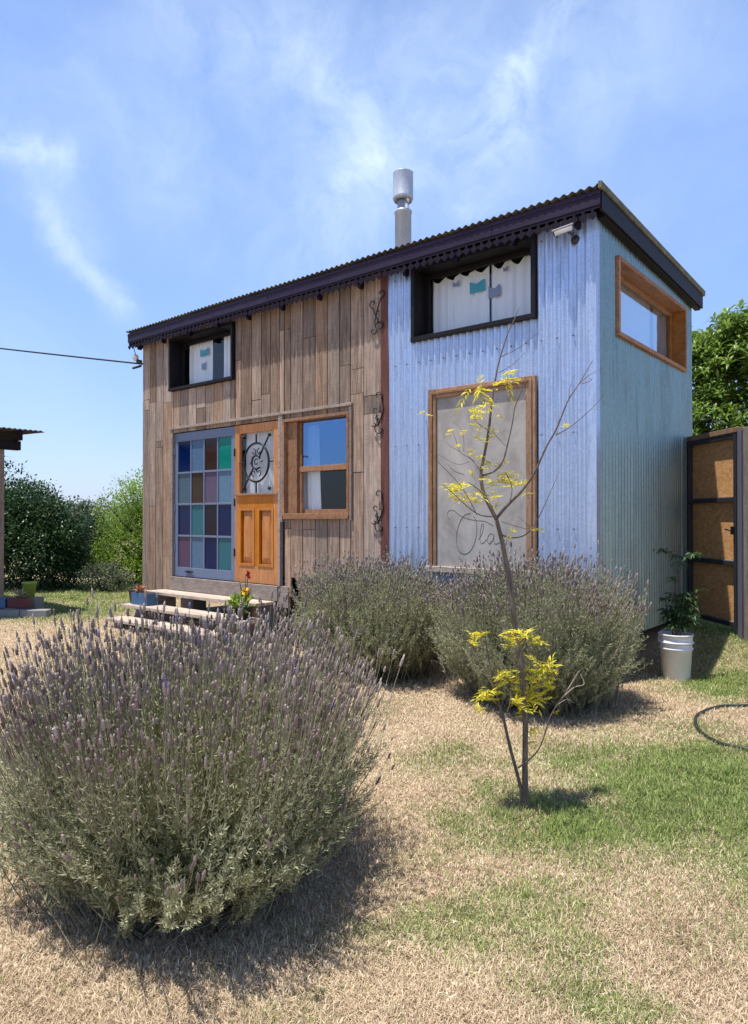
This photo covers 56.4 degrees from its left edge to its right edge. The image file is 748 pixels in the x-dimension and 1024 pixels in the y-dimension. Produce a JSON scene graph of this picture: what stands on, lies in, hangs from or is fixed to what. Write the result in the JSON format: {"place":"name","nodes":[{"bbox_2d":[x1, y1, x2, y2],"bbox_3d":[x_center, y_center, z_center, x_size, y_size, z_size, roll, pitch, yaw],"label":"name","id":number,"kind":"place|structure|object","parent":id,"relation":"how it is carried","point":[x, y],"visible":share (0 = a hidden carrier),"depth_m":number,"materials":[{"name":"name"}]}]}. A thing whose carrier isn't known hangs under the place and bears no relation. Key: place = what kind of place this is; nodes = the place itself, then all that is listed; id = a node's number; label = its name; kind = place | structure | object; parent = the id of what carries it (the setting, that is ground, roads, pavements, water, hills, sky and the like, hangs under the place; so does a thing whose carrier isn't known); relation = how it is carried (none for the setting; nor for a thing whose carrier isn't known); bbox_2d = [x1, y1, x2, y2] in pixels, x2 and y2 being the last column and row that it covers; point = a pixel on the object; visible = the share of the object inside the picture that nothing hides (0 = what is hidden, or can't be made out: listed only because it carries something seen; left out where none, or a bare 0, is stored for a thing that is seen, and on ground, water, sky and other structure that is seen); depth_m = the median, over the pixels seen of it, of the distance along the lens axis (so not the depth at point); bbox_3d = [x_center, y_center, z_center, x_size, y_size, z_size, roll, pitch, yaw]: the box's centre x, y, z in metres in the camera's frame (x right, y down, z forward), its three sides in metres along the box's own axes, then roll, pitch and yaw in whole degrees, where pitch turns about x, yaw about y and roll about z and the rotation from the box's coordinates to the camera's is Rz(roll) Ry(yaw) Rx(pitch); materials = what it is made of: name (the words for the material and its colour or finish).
{"place":"outdoors","nodes":[
{"label":"outdoors","id":0,"kind":"place"},
{"bbox_2d":[0,520,747,1023],"bbox_3d":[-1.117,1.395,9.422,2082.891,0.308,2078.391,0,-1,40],"label":"ground","id":1,"kind":"structure","parent":0,"point":[650,640],"depth_m":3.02,"materials":[{"name":"green plant"}]},
{"bbox_2d":[7,587,31,607],"bbox_3d":[-5.271,1.261,10.382,0.332,0.321,0.293,0,-1,-19],"label":"planter box","id":2,"kind":"object","parent":1,"relation":"on","point":[20,600],"visible":1,"depth_m":10.29,"materials":[{"name":"red wood"}]},
{"bbox_2d":[0,427,43,608],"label":"open shed","id":3,"kind":"structure","parent":1,"relation":"on","point":[11,438],"depth_m":10.33,"materials":[{"name":"black wood"}]},
{"bbox_2d":[4,456,44,570],"bbox_3d":[-9.095,0.182,15.050,3.574,2.915,3.338,0,-1,40],"label":"dense shrub","id":4,"kind":"object","parent":1,"relation":"on","point":[12,476],"visible":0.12,"depth_m":15.21,"materials":[{"name":"green plant"}]},
{"bbox_2d":[0,609,50,617],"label":"kerb","id":5,"kind":"structure","parent":1,"relation":"on","point":[39,613],"depth_m":10.11,"materials":[{"name":"concrete"}]},
{"bbox_2d":[0,597,9,607],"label":"planter box","id":6,"kind":"object","parent":5,"relation":"on","point":[3,602],"visible":0.76,"depth_m":10.28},
{"bbox_2d":[16,596,43,608],"bbox_3d":[-5.308,1.440,10.763,0.300,0.240,0.300,0,0,0],"label":"stone block","id":7,"kind":"object","parent":5,"relation":"on","point":[37,602],"depth_m":10.71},
{"bbox_2d":[22,581,36,597],"bbox_3d":[-5.318,1.199,10.765,0.220,0.240,0.220,0,-1,40],"label":"plant pot","id":8,"kind":"object","parent":7,"relation":"on","point":[29,587],"visible":0.84,"depth_m":10.70,"materials":[{"name":"green plastic"}]},
{"bbox_2d":[4,471,100,590],"bbox_3d":[-7.264,0.390,14.494,3.342,2.497,2.656,0,-1,40],"label":"dense shrub","id":9,"kind":"object","parent":1,"relation":"on","point":[35,528],"visible":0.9,"depth_m":14.00,"materials":[{"name":"green plant"}]},
{"bbox_2d":[7,480,142,542],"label":"wood","id":10,"kind":"object","parent":1,"relation":"on","point":[99,505],"visible":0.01,"depth_m":42.08,"materials":[{"name":"green plant"}]},
{"bbox_2d":[66,498,118,576],"bbox_3d":[-7.233,0.638,17.472,1.578,2.127,1.704,0,-1,40],"label":"loose shrub","id":11,"kind":"object","parent":1,"relation":"on","point":[82,505],"visible":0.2,"depth_m":17.38,"materials":[{"name":"green plant"}]},
{"bbox_2d":[73,560,135,591],"bbox_3d":[-5.359,1.295,13.882,1.208,0.705,1.060,0,0,-10],"label":"shrub","id":12,"kind":"object","parent":1,"relation":"on","point":[103,583],"visible":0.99,"depth_m":13.74,"materials":[{"name":"green plant"}]},
{"bbox_2d":[86,465,142,587],"bbox_3d":[-4.631,0.316,15.085,3.467,2.629,2.329,0,0,6],"label":"leafy tree","id":13,"kind":"object","parent":1,"relation":"on","point":[131,559],"visible":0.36,"depth_m":14.82,"materials":[{"name":"green plant"}]},
{"bbox_2d":[107,589,273,639],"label":"wooden steps","id":14,"kind":"structure","parent":1,"relation":"on","point":[167,596],"depth_m":8.98,"materials":[{"name":"brown wood"}]},
{"bbox_2d":[128,582,138,602],"bbox_3d":[-3.327,1.112,9.687,0.221,0.298,0.212,0,-1,40],"label":"plant pot","id":15,"kind":"object","parent":14,"relation":"on","point":[132,589],"visible":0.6,"depth_m":9.63,"materials":[{"name":"green plastic"}]},
{"bbox_2d":[131,584,157,605],"bbox_3d":[-3.140,1.108,9.481,0.370,0.302,0.232,0,-1,40],"label":"planter box","id":16,"kind":"object","parent":14,"relation":"on","point":[137,597],"visible":0.92,"depth_m":9.43,"materials":[{"name":"blue"}]},
{"bbox_2d":[226,571,257,619],"bbox_3d":[-1.555,0.963,8.061,0.371,0.569,0.436,0,-1,40],"label":"plant pot","id":17,"kind":"object","parent":14,"relation":"on","point":[237,600],"visible":0.89,"depth_m":8.07,"materials":[{"name":"green plastic"}]},
{"bbox_2d":[0,588,404,972],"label":"lavender bush","id":18,"kind":"object","parent":1,"relation":"on","point":[143,802],"visible":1,"depth_m":2.38,"materials":[{"name":"green plant"}]},
{"bbox_2d":[6,621,724,997],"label":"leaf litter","id":19,"kind":"object","parent":1,"relation":"on","point":[446,881],"visible":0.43,"depth_m":2.53,"materials":[{"name":"brown plant"}]},
{"bbox_2d":[280,545,457,684],"bbox_3d":[-0.016,0.915,6.708,1.966,1.210,1.523,0,-1,40],"label":"lavender bush","id":20,"kind":"object","parent":1,"relation":"on","point":[391,614],"visible":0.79,"depth_m":6.19,"materials":[{"name":"green plant"}]},
{"bbox_2d":[126,168,705,636],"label":"tiny house","id":21,"kind":"structure","parent":1,"relation":"on","point":[286,428],"depth_m":7.32,"materials":[{"name":"brown"}]},
{"bbox_2d":[0,348,142,368],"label":"power cable","id":22,"kind":"object","parent":21,"relation":"attached to","point":[138,366],"visible":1,"depth_m":11.10,"materials":[{"name":"black plastic"}]},
{"bbox_2d":[132,349,141,363],"bbox_3d":[-3.548,-2.364,10.461,0.149,0.300,0.088,0,0,6],"label":"insulator","id":23,"kind":"object","parent":21,"relation":"attached to","point":[135,357],"visible":1,"depth_m":10.43,"materials":[{"name":"white ceramic"}]},
{"bbox_2d":[168,321,235,391],"bbox_3d":[-2.299,-2.095,9.591,1.420,0.750,0.277,0,-1,40],"label":"window","id":24,"kind":"structure","parent":21,"relation":"in","point":[200,343],"depth_m":9.78,"materials":[{"name":"black wood"}]},
{"bbox_2d":[233,421,277,584],"bbox_3d":[-1.456,-0.111,8.851,0.848,2.020,0.169,0,-1,40],"label":"door","id":25,"kind":"structure","parent":21,"relation":"in","point":[261,453],"depth_m":8.84,"materials":[{"name":"brown wood"}]},
{"bbox_2d":[282,411,348,518],"bbox_3d":[-0.636,-0.519,8.185,1.080,1.205,0.231,0,-1,40],"label":"window","id":26,"kind":"structure","parent":21,"relation":"in","point":[301,467],"depth_m":8.38,"materials":[{"name":"brown wood"}]},
{"bbox_2d":[410,233,536,342],"bbox_3d":[1.010,-2.138,6.862,1.400,0.770,0.307,0,-1,40],"label":"window","id":27,"kind":"structure","parent":21,"relation":"in","point":[460,304],"depth_m":6.95,"materials":[{"name":"black wood"}]},
{"bbox_2d":[552,223,579,243],"bbox_3d":[1.671,-2.413,6.071,0.227,0.143,0.132,0,-1,20],"label":"security camera","id":28,"kind":"object","parent":21,"relation":"attached to","point":[575,239],"visible":1,"depth_m":6.04,"materials":[{"name":"white plastic"}]},
{"bbox_2d":[615,255,686,372],"bbox_3d":[2.797,-1.955,7.180,0.231,0.730,2.090,0,-1,40],"label":"window","id":29,"kind":"structure","parent":21,"relation":"in","point":[646,316],"depth_m":7.37,"materials":[{"name":"brown wood"}]},
{"bbox_2d":[418,309,603,811],"bbox_3d":[0.666,0.229,3.441,0.905,2.508,0.453,0,0,4],"label":"young tree","id":30,"kind":"object","parent":1,"relation":"on","point":[522,691],"visible":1,"depth_m":3.44,"materials":[{"name":"yellow plant"}]},
{"bbox_2d":[424,540,652,722],"bbox_3d":[1.216,0.864,5.474,1.802,1.286,1.689,0,0,17],"label":"lavender bush","id":31,"kind":"object","parent":1,"relation":"on","point":[575,630],"visible":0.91,"depth_m":5.16,"materials":[{"name":"green plant"}]},
{"bbox_2d":[658,627,693,681],"bbox_3d":[2.724,1.280,6.293,0.300,0.449,0.300,0,-1,40],"label":"bucket","id":32,"kind":"object","parent":1,"relation":"on","point":[676,655],"visible":0.91,"depth_m":6.18,"materials":[{"name":"white plastic"}]},
{"bbox_2d":[653,548,704,635],"bbox_3d":[2.768,0.731,6.299,0.469,0.810,0.338,0,-1,40],"label":"potted shrub","id":33,"kind":"object","parent":32,"relation":"in","point":[675,620],"visible":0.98,"depth_m":6.26,"materials":[{"name":"green plant"}]},
{"bbox_2d":[692,299,747,435],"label":"broadleaf tree","id":34,"kind":"object","parent":1,"relation":"on","point":[719,360],"visible":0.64,"depth_m":12.13,"materials":[{"name":"green plant"}]},
{"bbox_2d":[694,704,747,749],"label":"garden hose","id":35,"kind":"object","parent":1,"relation":"on","point":[698,714],"visible":0.94,"depth_m":4.84,"materials":[{"name":"grey"}]},
{"bbox_2d":[737,430,743,639],"bbox_3d":[3.734,0.289,7.058,0.080,2.240,0.063,0,0,-6],"label":"gate post","id":36,"kind":"object","parent":1,"relation":"on","point":[740,532],"visible":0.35,"depth_m":7.03,"materials":[{"name":"grey metal"}]},
{"bbox_2d":[687,427,742,627],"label":"garden gate","id":37,"kind":"structure","parent":36,"relation":"attached to","point":[712,570],"depth_m":7.56,"materials":[{"name":"brown wood"}]},
{"bbox_2d":[743,427,747,641],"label":"timber post","id":38,"kind":"object","parent":1,"relation":"on","point":[745,503],"visible":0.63,"depth_m":6.97,"materials":[{"name":"brown wood"}]},
{"bbox_2d":[0,0,747,509],"label":"sky","id":39,"kind":"structure","parent":0,"point":[160,160],"materials":[{"name":"blue"}]}
]}

